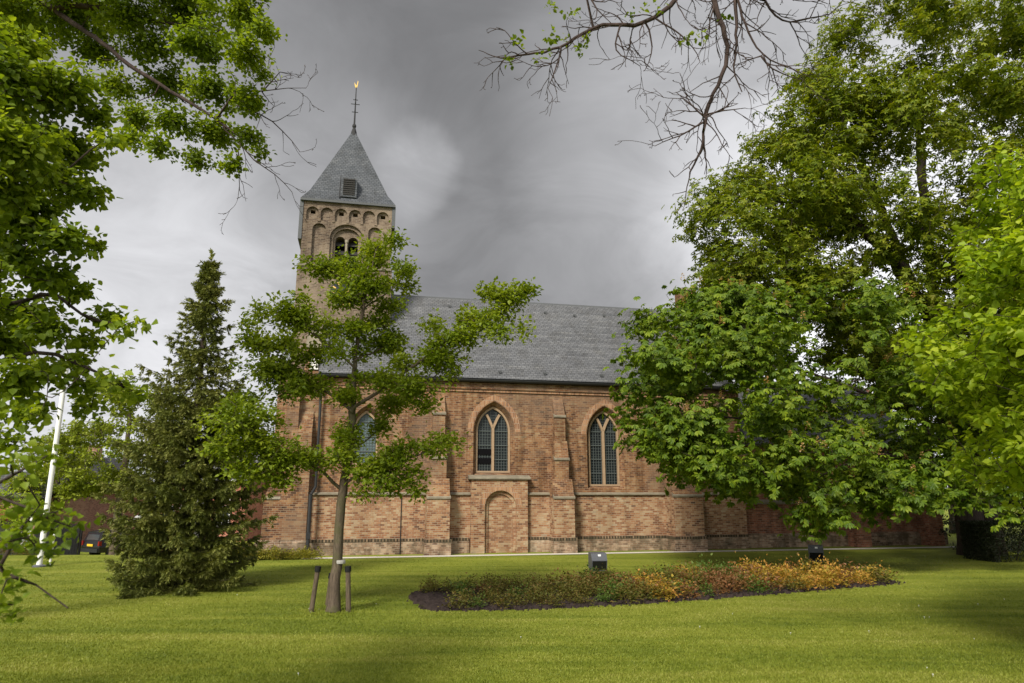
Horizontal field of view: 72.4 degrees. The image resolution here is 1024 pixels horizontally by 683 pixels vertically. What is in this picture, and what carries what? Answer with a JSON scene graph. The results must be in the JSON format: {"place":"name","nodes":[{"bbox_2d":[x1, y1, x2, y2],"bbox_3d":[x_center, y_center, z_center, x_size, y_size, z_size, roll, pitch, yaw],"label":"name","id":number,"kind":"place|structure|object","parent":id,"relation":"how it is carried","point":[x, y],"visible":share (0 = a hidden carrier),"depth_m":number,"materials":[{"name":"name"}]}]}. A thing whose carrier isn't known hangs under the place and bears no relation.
{"place":"outdoors","nodes":[
{"label":"outdoors","id":0,"kind":"place"},
{"bbox_2d":[0,497,1023,682],"bbox_3d":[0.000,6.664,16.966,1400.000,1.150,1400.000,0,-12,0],"label":"ground","id":1,"kind":"structure","parent":0,"point":[896,556],"depth_m":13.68,"materials":[{"name":"green plant"}]},
{"bbox_2d":[0,505,20,554],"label":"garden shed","id":2,"kind":"structure","parent":1,"relation":"on","point":[1,530],"depth_m":40.63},
{"bbox_2d":[0,485,43,554],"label":"garden tree","id":3,"kind":"object","parent":1,"relation":"on","point":[17,520],"visible":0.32,"depth_m":37.30,"materials":[{"name":"green plant"}]},
{"bbox_2d":[0,471,93,545],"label":"outbuilding","id":4,"kind":"structure","parent":1,"relation":"on","point":[81,506],"depth_m":47.72,"materials":[{"name":"brick"}]},
{"bbox_2d":[32,368,68,566],"bbox_3d":[-15.511,3.940,23.706,0.400,7.260,0.390,0,-12,0],"label":"flag mast","id":5,"kind":"object","parent":1,"relation":"on","point":[39,563],"visible":0.44,"depth_m":23.56,"materials":[{"name":"white metal"}]},
{"bbox_2d":[1,435,103,523],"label":"maple tree","id":6,"kind":"object","parent":1,"relation":"on","point":[89,464],"visible":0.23,"depth_m":45.00,"materials":[{"name":"green plant"}]},
{"bbox_2d":[31,524,82,554],"bbox_3d":[-25.950,11.394,39.931,2.700,1.950,0.170,0,-12,0],"label":"board fence","id":7,"kind":"object","parent":1,"relation":"on","point":[75,547],"visible":0.14,"depth_m":39.88,"materials":[{"name":"grey wood"}]},
{"bbox_2d":[0,12,157,625],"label":"lime tree","id":8,"kind":"object","parent":1,"relation":"on","point":[30,146],"visible":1,"depth_m":5.57,"materials":[{"name":"green plant"}]},
{"bbox_2d":[42,447,141,533],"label":"brick house","id":9,"kind":"structure","parent":1,"relation":"on","point":[96,507],"depth_m":53.17,"materials":[{"name":"brown brick"}]},
{"bbox_2d":[30,369,186,554],"bbox_3d":[-22.036,6.766,38.942,7.980,10.442,6.599,0,-12,0],"label":"maple tree","id":10,"kind":"object","parent":1,"relation":"on","point":[84,486],"visible":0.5,"depth_m":37.70,"materials":[{"name":"green plant"}]},
{"bbox_2d":[80,530,137,554],"bbox_3d":[-22.497,11.710,40.775,1.800,1.484,4.212,-7,-14,29],"label":"parked car","id":11,"kind":"object","parent":1,"relation":"on","point":[93,543],"visible":0.33,"depth_m":39.05,"materials":[{"name":"black paint"}]},
{"bbox_2d":[0,0,323,234],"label":"old lime tree","id":12,"kind":"object","parent":1,"relation":"on","point":[61,19],"visible":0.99,"depth_m":10.08,"materials":[{"name":"green plant"}]},
{"bbox_2d":[89,248,279,598],"bbox_3d":[-8.310,1.950,18.695,4.457,9.379,4.447,0,-12,0],"label":"spruce tree","id":13,"kind":"object","parent":1,"relation":"on","point":[188,490],"visible":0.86,"depth_m":17.67,"materials":[{"name":"green plant"}]},
{"bbox_2d":[170,455,268,541],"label":"red house","id":14,"kind":"structure","parent":1,"relation":"on","point":[258,506],"depth_m":55.46,"materials":[{"name":"brick"}]},
{"bbox_2d":[302,546,325,559],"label":"border plant","id":15,"kind":"object","parent":1,"relation":"on","point":[316,553],"visible":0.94,"depth_m":25.59,"materials":[{"name":"green plant"}]},
{"bbox_2d":[309,566,320,611],"bbox_3d":[-3.993,5.028,14.182,0.209,0.924,0.127,0,-12,0],"label":"tree stake","id":16,"kind":"object","parent":1,"relation":"on","point":[317,570],"visible":0.84,"depth_m":14.15,"materials":[{"name":"brown wood"}]},
{"bbox_2d":[345,566,350,611],"bbox_3d":[-3.325,5.029,14.182,0.177,0.919,0.134,0,-12,0],"label":"tree stake","id":17,"kind":"object","parent":1,"relation":"on","point":[348,587],"visible":0.83,"depth_m":14.15,"materials":[{"name":"brown wood"}]},
{"bbox_2d":[187,220,543,612],"bbox_3d":[-2.879,1.449,15.020,7.004,8.231,3.338,1,-12,-5],"label":"young tree","id":18,"kind":"object","parent":1,"relation":"on","point":[251,438],"visible":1,"depth_m":14.74,"materials":[{"name":"green plant"}]},
{"bbox_2d":[588,552,606,572],"bbox_3d":[2.565,6.652,20.924,0.470,0.670,0.454,2,-12,-8],"label":"floodlight","id":19,"kind":"object","parent":1,"relation":"on","point":[597,559],"visible":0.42,"depth_m":20.76,"materials":[{"name":"grey metal"}]},
{"bbox_2d":[254,82,948,555],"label":"village church","id":20,"kind":"structure","parent":1,"relation":"on","point":[542,464],"depth_m":30.06,"materials":[{"name":"brick"}]},
{"bbox_2d":[352,411,377,464],"bbox_3d":[-6.038,3.971,28.886,0.996,2.216,0.260,3,-13,-12],"label":"window","id":21,"kind":"structure","parent":20,"relation":"in","point":[364,417],"depth_m":28.90,"materials":[{"name":"glass"}]},
{"bbox_2d":[475,407,509,472],"bbox_3d":[-0.834,4.194,29.969,1.476,2.806,0.260,3,-13,-12],"label":"window","id":22,"kind":"structure","parent":20,"relation":"in","point":[492,428],"depth_m":29.92,"materials":[{"name":"glass"}]},
{"bbox_2d":[468,475,530,553],"bbox_3d":[-0.557,7.299,28.893,2.580,3.520,0.730,3,-13,-12],"label":"blocked doorway","id":23,"kind":"structure","parent":20,"relation":"in","point":[498,503],"depth_m":28.76,"materials":[{"name":"brick"}]},
{"bbox_2d":[588,411,619,485],"bbox_3d":[4.009,4.712,30.910,1.396,3.276,0.260,3,-13,-12],"label":"window","id":24,"kind":"structure","parent":20,"relation":"in","point":[603,460],"depth_m":30.85,"materials":[{"name":"glass"}]},
{"bbox_2d":[407,576,904,611],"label":"flower bed soil","id":25,"kind":"structure","parent":1,"relation":"on","point":[431,600],"depth_m":15.61,"materials":[{"name":"brown soil"}]},
{"bbox_2d":[417,577,442,592],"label":"shrub","id":26,"kind":"object","parent":25,"relation":"on","point":[431,585],"visible":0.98,"depth_m":16.55,"materials":[{"name":"green plant"}]},
{"bbox_2d":[439,576,461,592],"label":"shrub","id":27,"kind":"object","parent":25,"relation":"on","point":[447,585],"visible":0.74,"depth_m":16.67,"materials":[{"name":"green plant"}]},
{"bbox_2d":[437,585,473,609],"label":"shrub","id":28,"kind":"object","parent":25,"relation":"on","point":[459,601],"visible":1,"depth_m":14.36,"materials":[{"name":"green plant"}]},
{"bbox_2d":[444,575,482,596],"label":"shrub","id":29,"kind":"object","parent":25,"relation":"on","point":[458,586],"visible":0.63,"depth_m":15.88,"materials":[{"name":"green plant"}]},
{"bbox_2d":[453,586,477,601],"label":"shrub","id":30,"kind":"object","parent":25,"relation":"on","point":[466,594],"visible":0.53,"depth_m":15.22,"materials":[{"name":"green plant"}]},
{"bbox_2d":[454,572,484,589],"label":"shrub","id":31,"kind":"object","parent":25,"relation":"on","point":[469,581],"visible":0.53,"depth_m":17.25,"materials":[{"name":"green plant"}]},
{"bbox_2d":[465,591,488,607],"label":"shrub","id":32,"kind":"object","parent":25,"relation":"on","point":[477,602],"visible":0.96,"depth_m":14.45,"materials":[{"name":"green plant"}]},
{"bbox_2d":[477,582,502,601],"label":"shrub","id":33,"kind":"object","parent":25,"relation":"on","point":[487,592],"visible":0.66,"depth_m":15.28,"materials":[{"name":"green plant"}]},
{"bbox_2d":[477,587,503,602],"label":"shrub","id":34,"kind":"object","parent":25,"relation":"on","point":[491,598],"visible":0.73,"depth_m":14.91,"materials":[{"name":"green plant"}]},
{"bbox_2d":[481,572,502,585],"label":"shrub","id":35,"kind":"object","parent":25,"relation":"on","point":[490,578],"visible":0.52,"depth_m":17.76,"materials":[{"name":"green plant"}]},
{"bbox_2d":[481,578,505,595],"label":"shrub","id":36,"kind":"object","parent":25,"relation":"on","point":[499,586],"visible":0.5,"depth_m":16.16,"materials":[{"name":"green plant"}]},
{"bbox_2d":[489,578,514,593],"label":"shrub","id":37,"kind":"object","parent":25,"relation":"on","point":[504,585],"visible":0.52,"depth_m":16.54,"materials":[{"name":"green plant"}]},
{"bbox_2d":[489,591,519,609],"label":"shrub","id":38,"kind":"object","parent":25,"relation":"on","point":[501,601],"visible":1,"depth_m":14.44,"materials":[{"name":"green plant"}]},
{"bbox_2d":[500,583,522,601],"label":"shrub","id":39,"kind":"object","parent":25,"relation":"on","point":[507,596],"visible":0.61,"depth_m":15.16,"materials":[{"name":"green plant"}]},
{"bbox_2d":[507,580,528,598],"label":"shrub","id":40,"kind":"object","parent":25,"relation":"on","point":[518,590],"visible":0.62,"depth_m":15.59,"materials":[{"name":"green plant"}]},
{"bbox_2d":[519,572,542,590],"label":"shrub","id":41,"kind":"object","parent":25,"relation":"on","point":[528,578],"visible":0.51,"depth_m":16.69,"materials":[{"name":"green plant"}]},
{"bbox_2d":[515,582,554,605],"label":"shrub","id":42,"kind":"object","parent":25,"relation":"on","point":[536,595],"visible":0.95,"depth_m":14.78,"materials":[{"name":"green plant"}]},
{"bbox_2d":[539,582,571,600],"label":"shrub","id":43,"kind":"object","parent":25,"relation":"on","point":[550,590],"visible":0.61,"depth_m":15.32,"materials":[{"name":"green plant"}]},
{"bbox_2d":[545,589,567,606],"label":"shrub","id":44,"kind":"object","parent":25,"relation":"on","point":[556,600],"visible":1,"depth_m":14.62,"materials":[{"name":"green plant"}]},
{"bbox_2d":[539,570,582,592],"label":"shrub","id":45,"kind":"object","parent":25,"relation":"on","point":[561,581],"visible":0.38,"depth_m":16.52,"materials":[{"name":"green plant"}]},
{"bbox_2d":[546,576,585,598],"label":"shrub","id":46,"kind":"object","parent":25,"relation":"on","point":[569,591],"visible":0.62,"depth_m":15.80,"materials":[{"name":"green plant"}]},
{"bbox_2d":[558,587,582,601],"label":"shrub","id":47,"kind":"object","parent":25,"relation":"on","point":[569,597],"visible":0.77,"depth_m":15.21,"materials":[{"name":"green plant"}]},
{"bbox_2d":[561,576,598,595],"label":"shrub","id":48,"kind":"object","parent":25,"relation":"on","point":[581,586],"visible":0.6,"depth_m":16.12,"materials":[{"name":"green plant"}]},
{"bbox_2d":[568,591,595,604],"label":"shrub","id":49,"kind":"object","parent":25,"relation":"on","point":[580,599],"visible":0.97,"depth_m":14.90,"materials":[{"name":"green plant"}]},
{"bbox_2d":[565,564,599,585],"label":"shrub","id":50,"kind":"object","parent":25,"relation":"on","point":[581,573],"visible":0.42,"depth_m":17.58,"materials":[{"name":"green plant"}]},
{"bbox_2d":[580,564,606,580],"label":"shrub","id":51,"kind":"object","parent":25,"relation":"on","point":[593,568],"visible":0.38,"depth_m":18.78,"materials":[{"name":"green plant"}]},
{"bbox_2d":[581,582,609,597],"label":"shrub","id":52,"kind":"object","parent":25,"relation":"on","point":[591,592],"visible":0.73,"depth_m":15.82,"materials":[{"name":"green plant"}]},
{"bbox_2d":[579,571,616,591],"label":"shrub","id":53,"kind":"object","parent":25,"relation":"on","point":[594,581],"visible":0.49,"depth_m":16.85,"materials":[{"name":"green plant"}]},
{"bbox_2d":[593,590,615,601],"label":"shrub","id":54,"kind":"object","parent":25,"relation":"on","point":[606,597],"visible":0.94,"depth_m":15.14,"materials":[{"name":"green plant"}]},
{"bbox_2d":[597,573,637,600],"bbox_3d":[2.330,5.434,15.445,0.934,0.630,0.960,0,-12,1],"label":"shrub","id":55,"kind":"object","parent":25,"relation":"on","point":[613,587],"visible":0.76,"depth_m":15.53,"materials":[{"name":"green plant"}]},
{"bbox_2d":[608,583,643,603],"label":"shrub","id":56,"kind":"object","parent":25,"relation":"on","point":[630,597],"visible":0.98,"depth_m":15.13,"materials":[{"name":"green plant"}]},
{"bbox_2d":[614,571,646,589],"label":"shrub","id":57,"kind":"object","parent":25,"relation":"on","point":[633,579],"visible":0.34,"depth_m":16.75,"materials":[{"name":"green plant"}]},
{"bbox_2d":[614,581,648,598],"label":"shrub","id":58,"kind":"object","parent":25,"relation":"on","point":[631,593],"visible":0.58,"depth_m":15.58,"materials":[{"name":"green plant"}]},
{"bbox_2d":[616,572,648,593],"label":"shrub","id":59,"kind":"object","parent":25,"relation":"on","point":[630,578],"visible":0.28,"depth_m":16.33,"materials":[{"name":"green plant"}]},
{"bbox_2d":[623,565,652,585],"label":"shrub","id":60,"kind":"object","parent":25,"relation":"on","point":[641,576],"visible":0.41,"depth_m":17.23,"materials":[{"name":"plant"}]},
{"bbox_2d":[629,577,672,600],"bbox_3d":[2.983,5.494,15.489,1.130,0.524,0.983,-10,-16,37],"label":"shrub","id":61,"kind":"object","parent":25,"relation":"on","point":[651,594],"visible":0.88,"depth_m":15.47,"materials":[{"name":"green plant"}]},
{"bbox_2d":[635,569,669,587],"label":"shrub","id":62,"kind":"object","parent":25,"relation":"on","point":[656,579],"visible":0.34,"depth_m":16.82,"materials":[{"name":"orange plant"}]},
{"bbox_2d":[637,579,672,596],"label":"shrub","id":63,"kind":"object","parent":25,"relation":"on","point":[648,587],"visible":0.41,"depth_m":15.92,"materials":[{"name":"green plant"}]},
{"bbox_2d":[638,573,690,601],"bbox_3d":[3.496,5.498,15.751,1.090,0.641,1.092,5,-13,-21],"label":"shrub","id":64,"kind":"object","parent":25,"relation":"on","point":[669,590],"visible":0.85,"depth_m":15.58,"materials":[{"name":"yellow plant"}]},
{"bbox_2d":[649,562,686,582],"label":"shrub","id":65,"kind":"object","parent":25,"relation":"on","point":[676,574],"visible":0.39,"depth_m":18.30,"materials":[{"name":"green plant"}]},
{"bbox_2d":[654,578,687,596],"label":"shrub","id":66,"kind":"object","parent":25,"relation":"on","point":[672,588],"visible":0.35,"depth_m":15.90,"materials":[{"name":"brown plant"}]},
{"bbox_2d":[658,576,693,594],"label":"shrub","id":67,"kind":"object","parent":25,"relation":"on","point":[678,585],"visible":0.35,"depth_m":16.28,"materials":[{"name":"orange plant"}]},
{"bbox_2d":[669,576,704,598],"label":"shrub","id":68,"kind":"object","parent":25,"relation":"on","point":[691,589],"visible":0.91,"depth_m":15.81,"materials":[{"name":"brown plant"}]},
{"bbox_2d":[673,561,708,590],"bbox_3d":[4.355,5.742,17.087,1.188,0.756,0.897,-9,-15,36],"label":"shrub","id":69,"kind":"object","parent":25,"relation":"on","point":[694,578],"visible":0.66,"depth_m":17.02,"materials":[{"name":"green plant"}]},
{"bbox_2d":[690,578,715,595],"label":"shrub","id":70,"kind":"object","parent":25,"relation":"on","point":[708,590],"visible":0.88,"depth_m":16.08,"materials":[{"name":"green plant"}]},
{"bbox_2d":[686,553,721,576],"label":"shrub","id":71,"kind":"object","parent":25,"relation":"on","point":[706,563],"visible":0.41,"depth_m":18.97,"materials":[{"name":"green plant"}]},
{"bbox_2d":[700,573,728,595],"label":"shrub","id":72,"kind":"object","parent":25,"relation":"on","point":[715,585],"visible":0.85,"depth_m":16.31,"materials":[{"name":"brown plant"}]},
{"bbox_2d":[699,561,738,588],"bbox_3d":[4.959,5.777,17.194,0.991,0.729,1.004,9,-15,-37],"label":"shrub","id":73,"kind":"object","parent":25,"relation":"on","point":[711,575],"visible":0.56,"depth_m":17.20,"materials":[{"name":"brown plant"}]},
{"bbox_2d":[713,567,752,592],"bbox_3d":[5.083,5.659,16.546,0.982,0.674,0.995,6,-14,-24],"label":"shrub","id":74,"kind":"object","parent":25,"relation":"on","point":[734,585],"visible":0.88,"depth_m":16.49,"materials":[{"name":"brown plant"}]},
{"bbox_2d":[719,563,759,590],"bbox_3d":[5.532,5.760,17.010,1.029,0.675,1.043,-7,-14,29],"label":"shrub","id":75,"kind":"object","parent":25,"relation":"on","point":[739,587],"visible":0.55,"depth_m":17.05,"materials":[{"name":"brown plant"}]},
{"bbox_2d":[731,552,760,570],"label":"shrub","id":76,"kind":"object","parent":25,"relation":"on","point":[738,564],"visible":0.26,"depth_m":19.77,"materials":[{"name":"orange plant"}]},
{"bbox_2d":[731,561,765,579],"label":"shrub","id":77,"kind":"object","parent":25,"relation":"on","point":[751,567],"visible":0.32,"depth_m":18.47,"materials":[{"name":"brown plant"}]},
{"bbox_2d":[742,564,774,585],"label":"shrub","id":78,"kind":"object","parent":25,"relation":"on","point":[758,574],"visible":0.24,"depth_m":17.73,"materials":[{"name":"orange plant"}]},
{"bbox_2d":[743,574,776,592],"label":"shrub","id":79,"kind":"object","parent":25,"relation":"on","point":[762,588],"visible":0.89,"depth_m":16.59,"materials":[{"name":"green plant"}]},
{"bbox_2d":[744,569,783,590],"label":"shrub","id":80,"kind":"object","parent":25,"relation":"on","point":[769,585],"visible":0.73,"depth_m":16.97,"materials":[{"name":"brown plant"}]},
{"bbox_2d":[764,557,798,581],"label":"shrub","id":81,"kind":"object","parent":25,"relation":"on","point":[783,569],"visible":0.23,"depth_m":18.45,"materials":[{"name":"plant"}]},
{"bbox_2d":[771,559,804,582],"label":"shrub","id":82,"kind":"object","parent":25,"relation":"on","point":[782,567],"visible":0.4,"depth_m":18.00,"materials":[{"name":"plant"}]},
{"bbox_2d":[772,565,810,587],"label":"shrub","id":83,"kind":"object","parent":25,"relation":"on","point":[790,579],"visible":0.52,"depth_m":17.62,"materials":[{"name":"plant"}]},
{"bbox_2d":[775,570,811,591],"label":"shrub","id":84,"kind":"object","parent":25,"relation":"on","point":[796,583],"visible":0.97,"depth_m":17.03,"materials":[{"name":"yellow plant"}]},
{"bbox_2d":[788,552,817,577],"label":"shrub","id":85,"kind":"object","parent":25,"relation":"on","point":[808,560],"visible":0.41,"depth_m":19.34,"materials":[{"name":"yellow plant"}]},
{"bbox_2d":[790,562,821,585],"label":"shrub","id":86,"kind":"object","parent":25,"relation":"on","point":[804,573],"visible":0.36,"depth_m":17.96,"materials":[{"name":"plant"}]},
{"bbox_2d":[791,570,826,590],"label":"shrub","id":87,"kind":"object","parent":25,"relation":"on","point":[810,584],"visible":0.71,"depth_m":17.17,"materials":[{"name":"plant"}]},
{"bbox_2d":[805,559,841,583],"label":"shrub","id":88,"kind":"object","parent":25,"relation":"on","point":[818,570],"visible":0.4,"depth_m":18.26,"materials":[{"name":"plant"}]},
{"bbox_2d":[808,564,839,588],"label":"shrub","id":89,"kind":"object","parent":25,"relation":"on","point":[828,581],"visible":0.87,"depth_m":17.51,"materials":[{"name":"plant"}]},
{"bbox_2d":[806,552,841,574],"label":"shrub","id":90,"kind":"object","parent":25,"relation":"on","point":[820,560],"visible":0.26,"depth_m":19.66,"materials":[{"name":"plant"}]},
{"bbox_2d":[807,559,854,586],"bbox_3d":[8.165,5.894,17.753,1.191,0.737,1.171,5,-13,-22],"label":"shrub","id":91,"kind":"object","parent":25,"relation":"on","point":[840,580],"visible":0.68,"depth_m":17.74,"materials":[{"name":"plant"}]},
{"bbox_2d":[836,557,865,579],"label":"shrub","id":92,"kind":"object","parent":25,"relation":"on","point":[850,568],"visible":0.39,"depth_m":19.02,"materials":[{"name":"brown plant"}]},
{"bbox_2d":[839,562,873,582],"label":"shrub","id":93,"kind":"object","parent":25,"relation":"on","point":[857,572],"visible":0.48,"depth_m":18.59,"materials":[{"name":"plant"}]},
{"bbox_2d":[847,568,876,584],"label":"shrub","id":94,"kind":"object","parent":25,"relation":"on","point":[859,577],"visible":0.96,"depth_m":18.16,"materials":[{"name":"plant"}]},
{"bbox_2d":[863,560,895,578],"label":"shrub","id":95,"kind":"object","parent":25,"relation":"on","point":[870,567],"visible":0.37,"depth_m":19.41,"materials":[{"name":"plant"}]},
{"bbox_2d":[870,562,903,582],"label":"shrub","id":96,"kind":"object","parent":25,"relation":"on","point":[886,576],"visible":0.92,"depth_m":18.51,"materials":[{"name":"green plant"}]},
{"bbox_2d":[478,0,892,212],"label":"half bare tree","id":97,"kind":"object","parent":1,"relation":"on","point":[719,18],"visible":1,"depth_m":8.14,"materials":[{"name":"brown plant"}]},
{"bbox_2d":[602,273,1023,555],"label":"chestnut tree","id":98,"kind":"object","parent":1,"relation":"on","point":[694,446],"visible":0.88,"depth_m":21.37,"materials":[{"name":"green plant"}]},
{"bbox_2d":[808,545,823,563],"bbox_3d":[10.407,7.316,23.954,0.470,0.670,0.454,-4,-13,20],"label":"floodlight","id":99,"kind":"object","parent":1,"relation":"on","point":[815,551],"visible":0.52,"depth_m":23.81,"materials":[{"name":"black metal"}]},
{"bbox_2d":[661,0,1023,555],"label":"tall tree","id":100,"kind":"object","parent":1,"relation":"on","point":[830,205],"visible":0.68,"depth_m":26.24,"materials":[{"name":"green plant"}]},
{"bbox_2d":[891,140,1023,520],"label":"linden tree","id":101,"kind":"object","parent":1,"relation":"on","point":[988,373],"visible":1,"depth_m":10.26,"materials":[{"name":"green plant"}]},
{"bbox_2d":[911,420,1023,532],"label":"yew tree","id":102,"kind":"object","parent":1,"relation":"on","point":[951,525],"visible":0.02,"depth_m":43.40,"materials":[{"name":"green plant"}]},
{"bbox_2d":[936,446,1023,551],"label":"yew tree","id":103,"kind":"object","parent":1,"relation":"on","point":[999,512],"visible":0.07,"depth_m":29.74,"materials":[{"name":"green plant"}]},
{"bbox_2d":[957,519,1023,561],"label":"clipped hedge","id":104,"kind":"object","parent":1,"relation":"on","point":[978,551],"visible":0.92,"depth_m":24.99,"materials":[{"name":"green plant"}]},
{"bbox_2d":[0,0,1023,486],"label":"sky","id":105,"kind":"structure","parent":0,"point":[486,184],"materials":[{"name":"grey"}]},
{"bbox_2d":[303,546,953,558],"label":"gravel path","id":106,"kind":"structure","parent":0,"point":[622,552],"depth_m":28.53,"materials":[{"name":"grey gravel"}]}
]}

